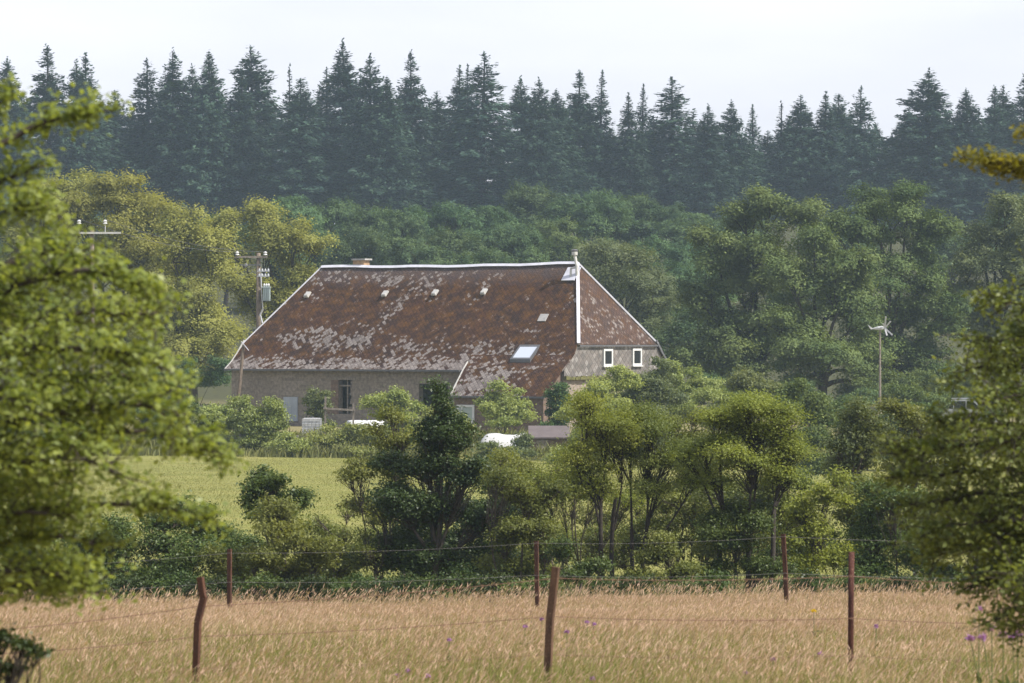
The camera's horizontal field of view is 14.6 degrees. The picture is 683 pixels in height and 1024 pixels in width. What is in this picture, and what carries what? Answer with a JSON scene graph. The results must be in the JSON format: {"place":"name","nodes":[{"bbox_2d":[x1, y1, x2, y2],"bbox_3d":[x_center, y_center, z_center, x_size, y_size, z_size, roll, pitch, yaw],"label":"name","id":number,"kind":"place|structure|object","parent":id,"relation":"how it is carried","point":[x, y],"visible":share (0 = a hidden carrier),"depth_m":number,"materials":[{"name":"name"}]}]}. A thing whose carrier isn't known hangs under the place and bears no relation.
{"place":"outdoors","nodes":[
{"label":"outdoors","id":0,"kind":"place"},
{"bbox_2d":[0,219,1023,606],"bbox_3d":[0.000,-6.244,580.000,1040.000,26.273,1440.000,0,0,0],"label":"ground","id":1,"kind":"structure","parent":0,"point":[222,393],"depth_m":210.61,"materials":[{"name":"green plant"}]},
{"bbox_2d":[0,56,47,227],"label":"conifer","id":2,"kind":"object","parent":1,"relation":"on","point":[15,112],"visible":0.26,"depth_m":577.70,"materials":[{"name":"green plant"}]},
{"bbox_2d":[0,622,55,682],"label":"shrub","id":3,"kind":"object","parent":1,"relation":"on","point":[21,646],"visible":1,"depth_m":20.05,"materials":[{"name":"green plant"}]},
{"bbox_2d":[0,164,105,402],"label":"oak tree","id":4,"kind":"object","parent":1,"relation":"on","point":[60,187],"visible":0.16,"depth_m":305.13,"materials":[{"name":"green plant"}]},
{"bbox_2d":[12,43,97,200],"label":"conifer","id":5,"kind":"object","parent":1,"relation":"on","point":[42,87],"visible":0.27,"depth_m":582.40,"materials":[{"name":"green plant"}]},
{"bbox_2d":[45,59,114,228],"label":"conifer","id":6,"kind":"object","parent":1,"relation":"on","point":[76,147],"visible":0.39,"depth_m":583.63,"materials":[{"name":"green plant"}]},
{"bbox_2d":[58,52,134,217],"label":"conifer","id":7,"kind":"object","parent":1,"relation":"on","point":[106,144],"visible":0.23,"depth_m":589.11,"materials":[{"name":"green plant"}]},
{"bbox_2d":[0,71,248,621],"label":"thorn tree","id":8,"kind":"object","parent":1,"relation":"on","point":[59,442],"visible":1,"depth_m":16.94,"materials":[{"name":"green plant"}]},
{"bbox_2d":[41,167,222,401],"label":"oak tree","id":9,"kind":"object","parent":1,"relation":"on","point":[109,193],"visible":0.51,"depth_m":299.50,"materials":[{"name":"green plant"}]},
{"bbox_2d":[110,57,190,225],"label":"conifer","id":10,"kind":"object","parent":1,"relation":"on","point":[137,120],"visible":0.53,"depth_m":593.30,"materials":[{"name":"green plant"}]},
{"bbox_2d":[59,489,246,603],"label":"hedge bush","id":11,"kind":"object","parent":1,"relation":"on","point":[164,544],"visible":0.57,"depth_m":83.92,"materials":[{"name":"green plant"}]},
{"bbox_2d":[107,354,231,411],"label":"yard shrub","id":12,"kind":"object","parent":1,"relation":"on","point":[216,375],"visible":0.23,"depth_m":283.10,"materials":[{"name":"green plant"}]},
{"bbox_2d":[131,47,213,220],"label":"conifer","id":13,"kind":"object","parent":1,"relation":"on","point":[177,99],"visible":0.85,"depth_m":589.23,"materials":[{"name":"green plant"}]},
{"bbox_2d":[121,199,251,406],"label":"oak tree","id":14,"kind":"object","parent":1,"relation":"on","point":[196,341],"visible":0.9,"depth_m":293.17,"materials":[{"name":"green plant"}]},
{"bbox_2d":[168,49,254,225],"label":"conifer","id":15,"kind":"object","parent":1,"relation":"on","point":[209,135],"visible":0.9,"depth_m":587.68,"materials":[{"name":"green plant"}]},
{"bbox_2d":[171,496,268,578],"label":"hedge bush","id":16,"kind":"object","parent":1,"relation":"on","point":[233,536],"visible":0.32,"depth_m":91.72,"materials":[{"name":"green plant"}]},
{"bbox_2d":[200,66,280,222],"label":"conifer","id":17,"kind":"object","parent":1,"relation":"on","point":[241,117],"visible":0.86,"depth_m":588.71,"materials":[{"name":"green plant"}]},
{"bbox_2d":[218,394,295,453],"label":"yard shrub","id":18,"kind":"object","parent":1,"relation":"on","point":[265,423],"visible":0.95,"depth_m":233.59,"materials":[{"name":"green plant"}]},
{"bbox_2d":[222,44,304,211],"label":"conifer","id":19,"kind":"object","parent":1,"relation":"on","point":[255,81],"visible":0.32,"depth_m":596.44,"materials":[{"name":"green plant"}]},
{"bbox_2d":[198,193,339,329],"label":"oak tree","id":20,"kind":"object","parent":1,"relation":"on","point":[295,241],"visible":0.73,"depth_m":303.43,"materials":[{"name":"green plant"}]},
{"bbox_2d":[192,492,351,603],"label":"hawthorn","id":21,"kind":"object","parent":1,"relation":"on","point":[275,519],"visible":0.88,"depth_m":82.68,"materials":[{"name":"green plant"}]},
{"bbox_2d":[234,460,320,597],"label":"oak sapling","id":22,"kind":"object","parent":1,"relation":"on","point":[267,481],"visible":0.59,"depth_m":87.93,"materials":[{"name":"green plant"}]},
{"bbox_2d":[230,193,332,301],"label":"broadleaf tree","id":23,"kind":"object","parent":1,"relation":"on","point":[290,203],"visible":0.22,"depth_m":427.94,"materials":[{"name":"green plant"}]},
{"bbox_2d":[258,573,338,604],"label":"bramble bush","id":24,"kind":"object","parent":1,"relation":"on","point":[287,587],"visible":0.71,"depth_m":79.99,"materials":[{"name":"green plant"}]},
{"bbox_2d":[248,78,353,210],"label":"conifer","id":25,"kind":"object","parent":1,"relation":"on","point":[302,177],"visible":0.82,"depth_m":583.72,"materials":[{"name":"green plant"}]},
{"bbox_2d":[293,38,362,207],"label":"conifer","id":26,"kind":"object","parent":1,"relation":"on","point":[341,79],"visible":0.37,"depth_m":594.00,"materials":[{"name":"green plant"}]},
{"bbox_2d":[300,194,366,245],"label":"broadleaf tree","id":27,"kind":"object","parent":1,"relation":"on","point":[338,214],"visible":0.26,"depth_m":437.37,"materials":[{"name":"green plant"}]},
{"bbox_2d":[297,498,397,581],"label":"blackthorn","id":28,"kind":"object","parent":1,"relation":"on","point":[345,564],"visible":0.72,"depth_m":85.89,"materials":[{"name":"green plant"}]},
{"bbox_2d":[303,421,395,457],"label":"yard shrub","id":29,"kind":"object","parent":1,"relation":"on","point":[351,434],"visible":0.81,"depth_m":232.63,"materials":[{"name":"green plant"}]},
{"bbox_2d":[317,224,389,265],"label":"broadleaf tree","id":30,"kind":"object","parent":1,"relation":"on","point":[362,243],"visible":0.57,"depth_m":397.83,"materials":[{"name":"green plant"}]},
{"bbox_2d":[317,52,420,223],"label":"conifer","id":31,"kind":"object","parent":1,"relation":"on","point":[365,109],"visible":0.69,"depth_m":583.16,"materials":[{"name":"green plant"}]},
{"bbox_2d":[326,402,418,582],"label":"willow shrub","id":32,"kind":"object","parent":1,"relation":"on","point":[356,473],"visible":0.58,"depth_m":95.85,"materials":[{"name":"green plant"}]},
{"bbox_2d":[336,204,437,263],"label":"broadleaf tree","id":33,"kind":"object","parent":1,"relation":"on","point":[382,221],"visible":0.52,"depth_m":434.52,"materials":[{"name":"green plant"}]},
{"bbox_2d":[345,75,438,223],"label":"conifer","id":34,"kind":"object","parent":1,"relation":"on","point":[390,184],"visible":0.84,"depth_m":579.88,"materials":[{"name":"green plant"}]},
{"bbox_2d":[356,384,427,446],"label":"yard shrub","id":35,"kind":"object","parent":1,"relation":"on","point":[400,398],"visible":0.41,"depth_m":233.61,"materials":[{"name":"green plant"}]},
{"bbox_2d":[372,233,457,264],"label":"broadleaf tree","id":36,"kind":"object","parent":1,"relation":"on","point":[409,254],"visible":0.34,"depth_m":395.25,"materials":[{"name":"green plant"}]},
{"bbox_2d":[395,49,450,212],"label":"conifer","id":37,"kind":"object","parent":1,"relation":"on","point":[414,107],"visible":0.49,"depth_m":594.51,"materials":[{"name":"green plant"}]},
{"bbox_2d":[339,374,522,578],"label":"dark tree","id":38,"kind":"object","parent":1,"relation":"on","point":[436,509],"visible":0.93,"depth_m":85.82,"materials":[{"name":"green plant"}]},
{"bbox_2d":[387,200,491,244],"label":"broadleaf tree","id":39,"kind":"object","parent":1,"relation":"on","point":[451,216],"visible":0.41,"depth_m":442.67,"materials":[{"name":"green plant"}]},
{"bbox_2d":[403,567,485,602],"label":"bramble bush","id":40,"kind":"object","parent":1,"relation":"on","point":[438,582],"visible":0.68,"depth_m":79.94,"materials":[{"name":"green plant"}]},
{"bbox_2d":[224,249,665,434],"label":"farmhouse","id":41,"kind":"object","parent":1,"relation":"on","point":[349,335],"visible":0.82,"depth_m":258.58,"materials":[{"name":"brown tile"}]},
{"bbox_2d":[369,480,532,584],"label":"hedge bush","id":42,"kind":"object","parent":1,"relation":"on","point":[455,533],"visible":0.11,"depth_m":90.65,"materials":[{"name":"green plant"}]},
{"bbox_2d":[422,65,495,209],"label":"conifer","id":43,"kind":"object","parent":1,"relation":"on","point":[456,90],"visible":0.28,"depth_m":596.93,"materials":[{"name":"green plant"}]},
{"bbox_2d":[422,221,509,264],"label":"broadleaf tree","id":44,"kind":"object","parent":1,"relation":"on","point":[457,243],"visible":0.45,"depth_m":401.70,"materials":[{"name":"green plant"}]},
{"bbox_2d":[416,51,527,221],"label":"conifer","id":45,"kind":"object","parent":1,"relation":"on","point":[480,121],"visible":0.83,"depth_m":584.73,"materials":[{"name":"green plant"}]},
{"bbox_2d":[472,376,542,434],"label":"yard shrub","id":46,"kind":"object","parent":1,"relation":"on","point":[492,407],"visible":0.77,"depth_m":239.39,"materials":[{"name":"green plant"}]},
{"bbox_2d":[0,534,1020,608],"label":"boundary fence","id":47,"kind":"object","parent":1,"relation":"on","point":[536,567],"visible":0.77,"depth_m":70.99,"materials":[{"name":"weathered wood"},{"name":"galvanised wire"}]},
{"bbox_2d":[485,75,537,203],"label":"conifer","id":48,"kind":"object","parent":1,"relation":"on","point":[519,105],"visible":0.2,"depth_m":597.93,"materials":[{"name":"green plant"}]},
{"bbox_2d":[0,575,1023,682],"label":"dry grass","id":49,"kind":"structure","parent":1,"relation":"on","point":[725,647],"depth_m":44.80,"materials":[{"name":"beige plant"}]},
{"bbox_2d":[5,552,1020,682],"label":"field fence","id":50,"kind":"object","parent":1,"relation":"on","point":[550,616],"visible":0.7,"depth_m":37.95,"materials":[{"name":"weathered wood"},{"name":"wire"}]},
{"bbox_2d":[470,217,556,263],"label":"broadleaf tree","id":51,"kind":"object","parent":1,"relation":"on","point":[521,242],"visible":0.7,"depth_m":408.27,"materials":[{"name":"green plant"}]},
{"bbox_2d":[4,422,1023,458],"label":"yard weeds","id":52,"kind":"object","parent":1,"relation":"on","point":[321,452],"visible":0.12,"depth_m":231.54,"materials":[{"name":"green plant"}]},
{"bbox_2d":[460,446,577,592],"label":"hawthorn","id":53,"kind":"object","parent":1,"relation":"on","point":[516,490],"visible":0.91,"depth_m":82.90,"materials":[{"name":"green plant"}]},
{"bbox_2d":[492,179,579,230],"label":"broadleaf tree","id":54,"kind":"object","parent":1,"relation":"on","point":[526,202],"visible":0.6,"depth_m":466.82,"materials":[{"name":"green plant"}]},
{"bbox_2d":[497,77,584,218],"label":"conifer","id":55,"kind":"object","parent":1,"relation":"on","point":[539,133],"visible":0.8,"depth_m":577.96,"materials":[{"name":"green plant"}]},
{"bbox_2d":[515,88,602,206],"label":"conifer","id":56,"kind":"object","parent":1,"relation":"on","point":[561,110],"visible":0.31,"depth_m":585.58,"materials":[{"name":"green plant"}]},
{"bbox_2d":[530,215,605,267],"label":"broadleaf tree","id":57,"kind":"object","parent":1,"relation":"on","point":[562,239],"visible":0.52,"depth_m":412.38,"materials":[{"name":"green plant"}]},
{"bbox_2d":[540,532,630,595],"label":"bramble bush","id":58,"kind":"object","parent":1,"relation":"on","point":[562,555],"visible":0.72,"depth_m":81.92,"materials":[{"name":"green plant"}]},
{"bbox_2d":[530,187,649,247],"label":"broadleaf tree","id":59,"kind":"object","parent":1,"relation":"on","point":[596,214],"visible":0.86,"depth_m":452.85,"materials":[{"name":"green plant"}]},
{"bbox_2d":[522,418,657,593],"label":"hawthorn","id":60,"kind":"object","parent":1,"relation":"on","point":[624,501],"visible":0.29,"depth_m":89.98,"materials":[{"name":"green plant"}]},
{"bbox_2d":[563,70,616,200],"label":"conifer","id":61,"kind":"object","parent":1,"relation":"on","point":[579,114],"visible":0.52,"depth_m":591.31,"materials":[{"name":"green plant"}]},
{"bbox_2d":[550,363,646,460],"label":"yard shrub","id":62,"kind":"object","parent":1,"relation":"on","point":[623,377],"visible":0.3,"depth_m":227.58,"materials":[{"name":"green plant"}]},
{"bbox_2d":[579,70,620,202],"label":"conifer","id":63,"kind":"object","parent":1,"relation":"on","point":[600,111],"visible":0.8,"depth_m":590.92,"materials":[{"name":"green plant"}]},
{"bbox_2d":[535,382,666,581],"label":"hawthorn tree","id":64,"kind":"object","parent":1,"relation":"on","point":[609,429],"visible":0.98,"depth_m":84.93,"materials":[{"name":"green plant"}]},
{"bbox_2d":[546,478,663,587],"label":"hedge bush","id":65,"kind":"object","parent":1,"relation":"on","point":[590,550],"visible":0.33,"depth_m":97.95,"materials":[{"name":"green plant"}]},
{"bbox_2d":[571,496,678,593],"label":"hedge bush","id":66,"kind":"object","parent":1,"relation":"on","point":[593,534],"visible":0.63,"depth_m":93.79,"materials":[{"name":"green plant"}]},
{"bbox_2d":[600,92,662,207],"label":"conifer","id":67,"kind":"object","parent":1,"relation":"on","point":[632,167],"visible":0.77,"depth_m":589.06,"materials":[{"name":"green plant"}]},
{"bbox_2d":[579,237,685,339],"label":"willow tree","id":68,"kind":"object","parent":1,"relation":"on","point":[607,277],"visible":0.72,"depth_m":329.32,"materials":[{"name":"green plant"}]},
{"bbox_2d":[599,192,691,246],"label":"broadleaf tree","id":69,"kind":"object","parent":1,"relation":"on","point":[644,209],"visible":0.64,"depth_m":458.57,"materials":[{"name":"green plant"}]},
{"bbox_2d":[611,356,689,452],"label":"yard shrub","id":70,"kind":"object","parent":1,"relation":"on","point":[658,387],"visible":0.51,"depth_m":231.16,"materials":[{"name":"green plant"}]},
{"bbox_2d":[603,395,716,605],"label":"hawthorn tree","id":71,"kind":"object","parent":1,"relation":"on","point":[649,485],"visible":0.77,"depth_m":85.43,"materials":[{"name":"green plant"}]},
{"bbox_2d":[620,526,710,594],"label":"bramble bush","id":72,"kind":"object","parent":1,"relation":"on","point":[653,556],"visible":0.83,"depth_m":82.96,"materials":[{"name":"green plant"}]},
{"bbox_2d":[627,232,713,278],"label":"broadleaf tree","id":73,"kind":"object","parent":1,"relation":"on","point":[666,251],"visible":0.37,"depth_m":399.75,"materials":[{"name":"green plant"}]},
{"bbox_2d":[643,76,709,211],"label":"conifer","id":74,"kind":"object","parent":1,"relation":"on","point":[670,141],"visible":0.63,"depth_m":601.02,"materials":[{"name":"green plant"}]},
{"bbox_2d":[649,211,722,258],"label":"broadleaf tree","id":75,"kind":"object","parent":1,"relation":"on","point":[674,230],"visible":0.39,"depth_m":448.38,"materials":[{"name":"green plant"}]},
{"bbox_2d":[647,488,731,564],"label":"hedge bush","id":76,"kind":"object","parent":1,"relation":"on","point":[684,514],"visible":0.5,"depth_m":92.78,"materials":[{"name":"green plant"}]},
{"bbox_2d":[641,405,741,567],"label":"hawthorn","id":77,"kind":"object","parent":1,"relation":"on","point":[686,434],"visible":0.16,"depth_m":97.01,"materials":[{"name":"green plant"}]},
{"bbox_2d":[658,355,736,443],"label":"yard shrub","id":78,"kind":"object","parent":1,"relation":"on","point":[703,390],"visible":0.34,"depth_m":239.47,"materials":[{"name":"green plant"}]},
{"bbox_2d":[662,103,741,221],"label":"conifer","id":79,"kind":"object","parent":1,"relation":"on","point":[703,188],"visible":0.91,"depth_m":578.24,"materials":[{"name":"green plant"}]},
{"bbox_2d":[651,307,759,404],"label":"maple tree","id":80,"kind":"object","parent":1,"relation":"on","point":[678,332],"visible":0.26,"depth_m":309.96,"materials":[{"name":"green plant"}]},
{"bbox_2d":[656,490,804,595],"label":"bramble bush","id":81,"kind":"object","parent":1,"relation":"on","point":[740,518],"visible":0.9,"depth_m":83.59,"materials":[{"name":"green plant"}]},
{"bbox_2d":[698,99,762,214],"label":"conifer","id":82,"kind":"object","parent":1,"relation":"on","point":[732,145],"visible":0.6,"depth_m":585.17,"materials":[{"name":"green plant"}]},
{"bbox_2d":[696,364,792,459],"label":"yard shrub","id":83,"kind":"object","parent":1,"relation":"on","point":[742,379],"visible":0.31,"depth_m":214.28,"materials":[{"name":"green plant"}]},
{"bbox_2d":[663,182,835,401],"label":"maple tree","id":84,"kind":"object","parent":1,"relation":"on","point":[738,278],"visible":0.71,"depth_m":289.04,"materials":[{"name":"green plant"}]},
{"bbox_2d":[664,386,835,597],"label":"hawthorn tree","id":85,"kind":"object","parent":1,"relation":"on","point":[789,450],"visible":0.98,"depth_m":83.80,"materials":[{"name":"green plant"}]},
{"bbox_2d":[681,472,818,591],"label":"hedge bush","id":86,"kind":"object","parent":1,"relation":"on","point":[767,489],"visible":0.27,"depth_m":88.99,"materials":[{"name":"green plant"}]},
{"bbox_2d":[752,94,840,220],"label":"conifer","id":87,"kind":"object","parent":1,"relation":"on","point":[800,120],"visible":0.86,"depth_m":586.47,"materials":[{"name":"green plant"}]},
{"bbox_2d":[770,377,852,481],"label":"yard shrub","id":88,"kind":"object","parent":1,"relation":"on","point":[812,400],"visible":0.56,"depth_m":189.78,"materials":[{"name":"green plant"}]},
{"bbox_2d":[776,464,861,582],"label":"hazel bush","id":89,"kind":"object","parent":1,"relation":"on","point":[804,516],"visible":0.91,"depth_m":87.78,"materials":[{"name":"green plant"}]},
{"bbox_2d":[738,221,902,410],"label":"maple tree","id":90,"kind":"object","parent":1,"relation":"on","point":[851,298],"visible":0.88,"depth_m":279.28,"materials":[{"name":"green plant"}]},
{"bbox_2d":[789,91,857,222],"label":"conifer","id":91,"kind":"object","parent":1,"relation":"on","point":[829,143],"visible":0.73,"depth_m":586.60,"materials":[{"name":"green plant"}]},
{"bbox_2d":[814,395,899,543],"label":"ash sapling","id":92,"kind":"object","parent":1,"relation":"on","point":[852,435],"visible":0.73,"depth_m":103.83,"materials":[{"name":"green plant"}]},
{"bbox_2d":[825,85,895,227],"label":"conifer","id":93,"kind":"object","parent":1,"relation":"on","point":[860,160],"visible":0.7,"depth_m":578.69,"materials":[{"name":"green plant"}]},
{"bbox_2d":[816,463,969,573],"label":"hedge bush","id":94,"kind":"object","parent":1,"relation":"on","point":[841,514],"visible":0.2,"depth_m":91.74,"materials":[{"name":"green plant"}]},
{"bbox_2d":[818,174,983,399],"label":"maple tree","id":95,"kind":"object","parent":1,"relation":"on","point":[903,312],"visible":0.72,"depth_m":295.28,"materials":[{"name":"green plant"}]},
{"bbox_2d":[836,473,972,586],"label":"hedge bush","id":96,"kind":"object","parent":1,"relation":"on","point":[872,558],"visible":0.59,"depth_m":85.97,"materials":[{"name":"green plant"}]},
{"bbox_2d":[849,366,980,402],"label":"yard shrub","id":97,"kind":"object","parent":1,"relation":"on","point":[921,377],"visible":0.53,"depth_m":272.05,"materials":[{"name":"green plant"}]},
{"bbox_2d":[862,393,972,578],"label":"ash sapling","id":98,"kind":"object","parent":1,"relation":"on","point":[903,411],"visible":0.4,"depth_m":99.78,"materials":[{"name":"green plant"}]},
{"bbox_2d":[868,67,988,227],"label":"conifer","id":99,"kind":"object","parent":1,"relation":"on","point":[926,134],"visible":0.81,"depth_m":578.35,"materials":[{"name":"green plant"}]},
{"bbox_2d":[855,239,1023,656],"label":"thorn tree","id":100,"kind":"object","parent":1,"relation":"on","point":[981,537],"visible":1,"depth_m":23.82,"materials":[{"name":"green plant"}]},
{"bbox_2d":[926,89,1011,229],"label":"conifer","id":101,"kind":"object","parent":1,"relation":"on","point":[965,124],"visible":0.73,"depth_m":578.11,"materials":[{"name":"green plant"}]},
{"bbox_2d":[927,187,1023,402],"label":"willow tree","id":102,"kind":"object","parent":1,"relation":"on","point":[980,263],"visible":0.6,"depth_m":299.26,"materials":[{"name":"green plant"}]},
{"bbox_2d":[944,123,1023,188],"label":"thorn tree","id":103,"kind":"object","parent":1,"relation":"on","point":[1013,164],"visible":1,"depth_m":22.08,"materials":[{"name":"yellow plant"}]},
{"bbox_2d":[973,73,1023,224],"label":"conifer","id":104,"kind":"object","parent":1,"relation":"on","point":[1018,109],"visible":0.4,"depth_m":578.21,"materials":[{"name":"green plant"}]},
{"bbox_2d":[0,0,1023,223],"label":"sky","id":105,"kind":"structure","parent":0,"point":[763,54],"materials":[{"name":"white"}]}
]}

